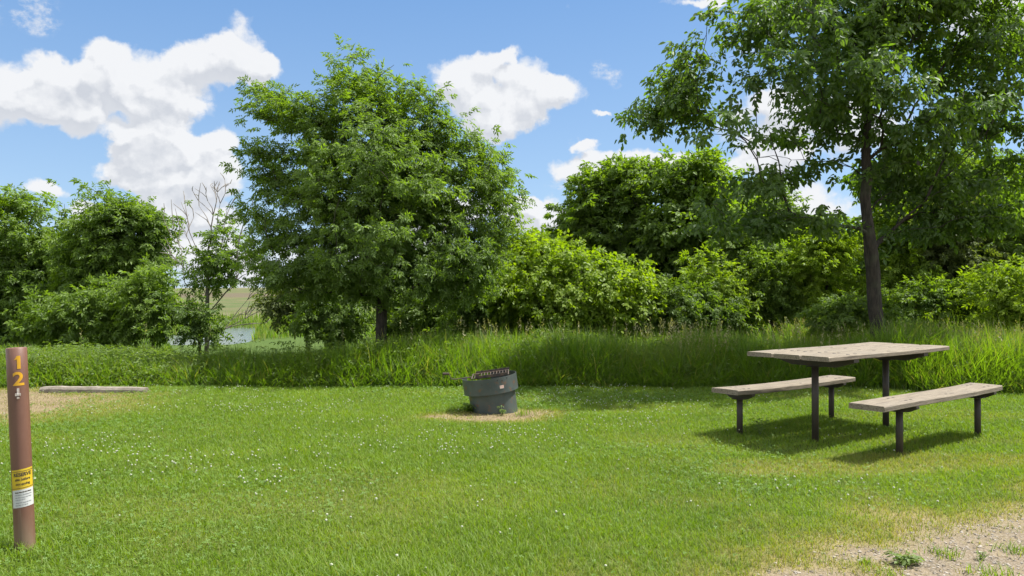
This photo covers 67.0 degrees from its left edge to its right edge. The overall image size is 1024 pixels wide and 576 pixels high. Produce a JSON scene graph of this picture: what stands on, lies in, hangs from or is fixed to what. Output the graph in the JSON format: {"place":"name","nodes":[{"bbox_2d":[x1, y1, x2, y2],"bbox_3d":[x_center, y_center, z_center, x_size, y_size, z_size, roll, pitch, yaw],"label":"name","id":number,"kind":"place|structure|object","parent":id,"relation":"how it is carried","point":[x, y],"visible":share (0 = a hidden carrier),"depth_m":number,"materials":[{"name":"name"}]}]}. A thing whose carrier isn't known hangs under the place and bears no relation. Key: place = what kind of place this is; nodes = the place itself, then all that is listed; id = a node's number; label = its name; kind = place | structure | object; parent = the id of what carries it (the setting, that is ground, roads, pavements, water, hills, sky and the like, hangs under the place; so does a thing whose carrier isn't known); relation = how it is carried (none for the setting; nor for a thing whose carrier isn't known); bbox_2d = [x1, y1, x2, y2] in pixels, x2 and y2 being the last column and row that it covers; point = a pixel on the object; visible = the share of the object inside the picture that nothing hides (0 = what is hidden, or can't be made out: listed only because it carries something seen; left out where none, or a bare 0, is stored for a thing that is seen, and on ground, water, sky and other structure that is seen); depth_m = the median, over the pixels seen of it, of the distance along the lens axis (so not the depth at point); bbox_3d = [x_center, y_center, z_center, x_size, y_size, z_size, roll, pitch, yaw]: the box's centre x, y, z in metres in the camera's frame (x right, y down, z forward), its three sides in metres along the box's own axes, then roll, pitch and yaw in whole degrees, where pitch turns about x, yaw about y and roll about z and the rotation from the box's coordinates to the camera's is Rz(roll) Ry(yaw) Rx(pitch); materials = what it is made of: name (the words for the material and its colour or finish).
{"place":"outdoors","nodes":[
{"label":"outdoors","id":0,"kind":"place"},
{"bbox_2d":[169,328,254,344],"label":"river","id":1,"kind":"structure","parent":0,"point":[245,332],"depth_m":57.16,"materials":[{"name":"grey liquid"}]},
{"bbox_2d":[169,308,375,340],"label":"reeds","id":2,"kind":"object","parent":1,"relation":"on","point":[262,329],"visible":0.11,"depth_m":63.23,"materials":[{"name":"green plant"}]},
{"bbox_2d":[0,383,1023,575],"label":"lawn grass","id":3,"kind":"structure","parent":0,"point":[381,566],"depth_m":5.61,"materials":[{"name":"green plant"}]},
{"bbox_2d":[0,287,1023,575],"bbox_3d":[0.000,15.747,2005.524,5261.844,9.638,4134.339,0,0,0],"label":"ground","id":4,"kind":"structure","parent":0,"point":[234,301],"depth_m":5.04,"materials":[{"name":"green plant"}]},
{"bbox_2d":[5,347,35,551],"bbox_3d":[-2.604,0.925,4.099,0.100,1.222,0.117,-3,-1,0],"label":"campsite post","id":5,"kind":"object","parent":4,"relation":"on","point":[20,445],"visible":0.98,"depth_m":4.07,"materials":[{"name":"brown paint"}]},
{"bbox_2d":[0,182,84,342],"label":"broadleaf tree","id":6,"kind":"object","parent":4,"relation":"on","point":[21,252],"visible":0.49,"depth_m":21.46,"materials":[{"name":"green plant"}]},
{"bbox_2d":[0,270,144,348],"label":"shrub","id":7,"kind":"object","parent":4,"relation":"on","point":[63,319],"visible":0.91,"depth_m":17.69,"materials":[{"name":"green plant"}]},
{"bbox_2d":[39,386,148,392],"bbox_3d":[-5.760,1.431,10.668,1.440,0.146,0.158,0,0,1],"label":"parking stop","id":8,"kind":"object","parent":4,"relation":"on","point":[77,389],"visible":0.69,"depth_m":10.60,"materials":[{"name":"concrete"}]},
{"bbox_2d":[36,178,192,307],"bbox_3d":[-10.727,-0.707,21.028,4.074,4.576,3.311,0,0,0],"label":"broadleaf tree","id":9,"kind":"object","parent":4,"relation":"on","point":[107,238],"visible":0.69,"depth_m":20.45,"materials":[{"name":"green plant"}]},
{"bbox_2d":[81,252,189,349],"bbox_3d":[-8.672,0.367,18.032,2.480,2.383,1.798,0,0,17],"label":"shrub","id":10,"kind":"object","parent":4,"relation":"on","point":[140,303],"visible":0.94,"depth_m":17.72,"materials":[{"name":"green plant"}]},
{"bbox_2d":[165,292,233,355],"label":"shrub","id":11,"kind":"object","parent":4,"relation":"on","point":[198,323],"visible":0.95,"depth_m":18.29,"materials":[{"name":"green plant"}]},
{"bbox_2d":[160,173,270,350],"bbox_3d":[-7.374,-0.271,19.567,2.885,5.222,1.829,0,0,0],"label":"half bare tree","id":12,"kind":"object","parent":4,"relation":"on","point":[211,268],"visible":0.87,"depth_m":19.36,"materials":[{"name":"green plant"}]},
{"bbox_2d":[248,278,323,349],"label":"shrub","id":13,"kind":"object","parent":4,"relation":"on","point":[272,307],"visible":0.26,"depth_m":17.61,"materials":[{"name":"green plant"}]},
{"bbox_2d":[280,285,375,347],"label":"shrub","id":14,"kind":"object","parent":4,"relation":"on","point":[330,323],"visible":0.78,"depth_m":16.62,"materials":[{"name":"green plant"}]},
{"bbox_2d":[218,33,537,346],"bbox_3d":[-2.267,-1.425,13.557,5.034,5.885,4.523,0,-1,39],"label":"broadleaf tree","id":15,"kind":"object","parent":4,"relation":"on","point":[395,179],"visible":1,"depth_m":12.93,"materials":[{"name":"green plant"}]},
{"bbox_2d":[363,292,457,343],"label":"shrub","id":16,"kind":"object","parent":4,"relation":"on","point":[418,316],"visible":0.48,"depth_m":16.91,"materials":[{"name":"green plant"}]},
{"bbox_2d":[460,402,475,411],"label":"weed plant","id":17,"kind":"object","parent":4,"relation":"on","point":[468,408],"visible":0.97,"depth_m":8.80,"materials":[{"name":"green plant"}]},
{"bbox_2d":[416,274,542,339],"bbox_3d":[-0.626,0.527,15.859,2.718,2.039,1.871,0,0,0],"label":"shrub","id":18,"kind":"object","parent":4,"relation":"on","point":[471,318],"visible":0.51,"depth_m":15.41,"materials":[{"name":"green plant"}]},
{"bbox_2d":[443,367,517,413],"bbox_3d":[-0.307,1.266,8.903,0.816,0.662,0.600,0,-1,-32],"label":"fire ring","id":19,"kind":"object","parent":4,"relation":"on","point":[494,392],"visible":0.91,"depth_m":8.73,"materials":[{"name":"green paint"}]},
{"bbox_2d":[0,388,1022,575],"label":"dead straw","id":20,"kind":"object","parent":4,"relation":"on","point":[501,415],"visible":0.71,"depth_m":8.26,"materials":[{"name":"beige plant"}]},
{"bbox_2d":[0,383,1023,575],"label":"clover","id":21,"kind":"object","parent":4,"relation":"on","point":[262,448],"depth_m":6.04,"materials":[{"name":"green plant"}]},
{"bbox_2d":[0,326,1023,387],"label":"weeds","id":22,"kind":"object","parent":4,"relation":"on","point":[54,351],"visible":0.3,"depth_m":11.72,"materials":[{"name":"green plant"}]},
{"bbox_2d":[512,405,539,416],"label":"weed plant","id":23,"kind":"object","parent":4,"relation":"on","point":[521,412],"visible":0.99,"depth_m":8.62,"materials":[{"name":"green plant"}]},
{"bbox_2d":[482,214,579,293],"bbox_3d":[0.147,-0.032,16.454,2.832,3.133,1.963,0,0,0],"label":"bush","id":24,"kind":"object","parent":4,"relation":"on","point":[522,242],"visible":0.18,"depth_m":16.22,"materials":[{"name":"green plant"}]},
{"bbox_2d":[80,315,1023,374],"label":"seed heads","id":25,"kind":"object","parent":4,"relation":"on","point":[782,331],"visible":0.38,"depth_m":12.63,"materials":[{"name":"green plant"}]},
{"bbox_2d":[476,228,671,338],"bbox_3d":[1.183,0.146,15.449,4.042,2.775,2.725,0,0,0],"label":"bush","id":26,"kind":"object","parent":4,"relation":"on","point":[595,294],"visible":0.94,"depth_m":15.01,"materials":[{"name":"green plant"}]},
{"bbox_2d":[543,151,688,336],"bbox_3d":[2.921,-1.008,20.052,4.714,5.188,3.142,0,0,0],"label":"broadleaf tree","id":27,"kind":"object","parent":4,"relation":"on","point":[603,208],"visible":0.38,"depth_m":19.41,"materials":[{"name":"green plant"}]},
{"bbox_2d":[611,272,756,340],"bbox_3d":[3.528,0.604,15.672,3.483,1.865,2.262,0,0,0],"label":"shrub","id":28,"kind":"object","parent":4,"relation":"on","point":[681,301],"visible":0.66,"depth_m":15.36,"materials":[{"name":"green plant"}]},
{"bbox_2d":[620,143,789,334],"bbox_3d":[4.554,-1.065,19.163,4.601,5.241,3.426,0,0,0],"label":"broadleaf tree","id":29,"kind":"object","parent":4,"relation":"on","point":[675,212],"visible":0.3,"depth_m":18.53,"materials":[{"name":"green plant"}]},
{"bbox_2d":[667,243,771,333],"bbox_3d":[4.297,0.297,16.299,2.253,2.495,2.219,0,0,0],"label":"shrub","id":30,"kind":"object","parent":4,"relation":"on","point":[697,278],"visible":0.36,"depth_m":15.95,"materials":[{"name":"green plant"}]},
{"bbox_2d":[677,197,792,333],"bbox_3d":[5.044,-0.235,17.199,2.846,3.568,2.092,0,0,0],"label":"young tree","id":31,"kind":"object","parent":4,"relation":"on","point":[732,249],"visible":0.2,"depth_m":16.85,"materials":[{"name":"green plant"}]},
{"bbox_2d":[750,418,768,433],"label":"weed plant","id":32,"kind":"object","parent":4,"relation":"on","point":[759,429],"visible":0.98,"depth_m":7.32,"materials":[{"name":"green plant"}]},
{"bbox_2d":[714,245,815,336],"bbox_3d":[5.402,0.307,16.505,2.105,2.457,1.858,0,0,0],"label":"shrub","id":33,"kind":"object","parent":4,"relation":"on","point":[774,298],"visible":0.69,"depth_m":16.07,"materials":[{"name":"green plant"}]},
{"bbox_2d":[712,375,855,434],"bbox_3d":[2.829,1.244,7.921,2.064,0.572,0.312,0,-1,-37],"label":"bench","id":34,"kind":"object","parent":4,"relation":"on","point":[740,394],"visible":0.91,"depth_m":7.69,"materials":[{"name":"brown wood"}]},
{"bbox_2d":[733,162,862,333],"bbox_3d":[7.352,-0.856,21.041,4.353,4.882,3.611,0,0,0],"label":"broadleaf tree","id":35,"kind":"object","parent":4,"relation":"on","point":[780,204],"visible":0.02,"depth_m":20.39,"materials":[{"name":"green plant"}]},
{"bbox_2d":[611,0,1023,339],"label":"shade tree","id":36,"kind":"object","parent":4,"relation":"on","point":[867,36],"visible":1,"depth_m":11.86,"materials":[{"name":"green plant"}]},
{"bbox_2d":[770,216,882,329],"bbox_3d":[6.577,0.004,16.150,2.748,3.075,1.942,0,0,0],"label":"young tree","id":37,"kind":"object","parent":4,"relation":"on","point":[824,258],"visible":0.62,"depth_m":15.88,"materials":[{"name":"green plant"}]},
{"bbox_2d":[800,212,883,321],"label":"distant tree","id":38,"kind":"object","parent":4,"relation":"on","point":[862,267],"visible":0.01,"depth_m":28.11,"materials":[{"name":"green plant"}]},
{"bbox_2d":[747,342,949,441],"bbox_3d":[3.279,1.054,7.454,2.138,0.951,0.827,0,-1,-36],"label":"picnic table","id":39,"kind":"object","parent":4,"relation":"on","point":[816,358],"visible":0.98,"depth_m":7.14,"materials":[{"name":"brown wood"}]},
{"bbox_2d":[852,552,874,566],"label":"weed plant","id":40,"kind":"object","parent":4,"relation":"on","point":[864,560],"visible":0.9,"depth_m":3.87,"materials":[{"name":"green plant"}]},
{"bbox_2d":[795,279,936,344],"bbox_3d":[6.096,0.677,13.379,2.245,1.675,1.809,0,0,0],"label":"shrub","id":41,"kind":"object","parent":4,"relation":"on","point":[851,313],"visible":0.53,"depth_m":13.16,"materials":[{"name":"green plant"}]},
{"bbox_2d":[863,564,906,575],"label":"weed plant","id":42,"kind":"object","parent":4,"relation":"on","point":[895,574],"visible":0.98,"depth_m":3.73,"materials":[{"name":"green plant"}]},
{"bbox_2d":[838,195,946,308],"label":"young tree","id":43,"kind":"object","parent":4,"relation":"on","point":[892,273],"visible":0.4,"depth_m":16.02,"materials":[{"name":"green plant"}]},
{"bbox_2d":[883,549,924,566],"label":"weed plant","id":44,"kind":"object","parent":4,"relation":"on","point":[905,559],"visible":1,"depth_m":3.86,"materials":[{"name":"green plant"}]},
{"bbox_2d":[895,423,940,443],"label":"weed plant","id":45,"kind":"object","parent":4,"relation":"on","point":[914,436],"visible":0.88,"depth_m":7.13,"materials":[{"name":"green plant"}]},
{"bbox_2d":[863,271,977,327],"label":"shrub","id":46,"kind":"object","parent":4,"relation":"on","point":[912,298],"visible":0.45,"depth_m":14.88,"materials":[{"name":"green plant"}]},
{"bbox_2d":[849,383,1002,453],"bbox_3d":[3.727,1.227,6.870,2.163,0.605,0.312,0,-1,-36],"label":"bench","id":47,"kind":"object","parent":4,"relation":"on","point":[899,405],"visible":0.96,"depth_m":6.65,"materials":[{"name":"brown wood"}]},
{"bbox_2d":[851,143,1022,272],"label":"broadleaf tree","id":48,"kind":"object","parent":4,"relation":"on","point":[969,163],"visible":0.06,"depth_m":16.61,"materials":[{"name":"green plant"}]},
{"bbox_2d":[924,540,965,560],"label":"weed plant","id":49,"kind":"object","parent":4,"relation":"on","point":[947,554],"visible":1,"depth_m":4.00,"materials":[{"name":"green plant"}]},
{"bbox_2d":[927,465,973,481],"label":"weed plant","id":50,"kind":"object","parent":4,"relation":"on","point":[943,469],"visible":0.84,"depth_m":5.74,"materials":[{"name":"green plant"}]},
{"bbox_2d":[895,195,1015,282],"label":"thin tree","id":51,"kind":"object","parent":4,"relation":"on","point":[952,260],"visible":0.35,"depth_m":15.72,"materials":[{"name":"green plant"}]},
{"bbox_2d":[916,264,997,332],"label":"shrub","id":52,"kind":"object","parent":4,"relation":"on","point":[965,283],"visible":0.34,"depth_m":14.69,"materials":[{"name":"green plant"}]},
{"bbox_2d":[976,550,988,559],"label":"weed plant","id":53,"kind":"object","parent":4,"relation":"on","point":[980,556],"visible":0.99,"depth_m":3.95,"materials":[{"name":"green plant"}]},
{"bbox_2d":[953,253,1023,332],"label":"shrub","id":54,"kind":"object","parent":4,"relation":"on","point":[1006,299],"visible":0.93,"depth_m":13.39,"materials":[{"name":"green plant"}]},
{"bbox_2d":[954,140,1023,280],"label":"broadleaf tree","id":55,"kind":"object","parent":4,"relation":"on","point":[1008,243],"visible":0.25,"depth_m":15.97,"materials":[{"name":"green plant"}]},
{"bbox_2d":[966,555,1019,575],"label":"weed plant","id":56,"kind":"object","parent":4,"relation":"on","point":[987,574],"visible":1,"depth_m":3.72,"materials":[{"name":"green plant"}]},
{"bbox_2d":[991,539,1023,556],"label":"weed plant","id":57,"kind":"object","parent":4,"relation":"on","point":[1013,548],"visible":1,"depth_m":4.07,"materials":[{"name":"green plant"}]},
{"bbox_2d":[0,307,1023,394],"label":"tall grass","id":58,"kind":"structure","parent":0,"point":[471,361],"depth_m":11.50,"materials":[{"name":"green plant"}]},
{"bbox_2d":[0,0,1023,287],"label":"sky","id":59,"kind":"structure","parent":0,"point":[138,95],"materials":[{"name":"blue"}]},
{"bbox_2d":[758,506,1023,575],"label":"gravel","id":60,"kind":"structure","parent":0,"point":[907,573],"depth_m":4.05,"materials":[{"name":"beige gravel"}]}
]}

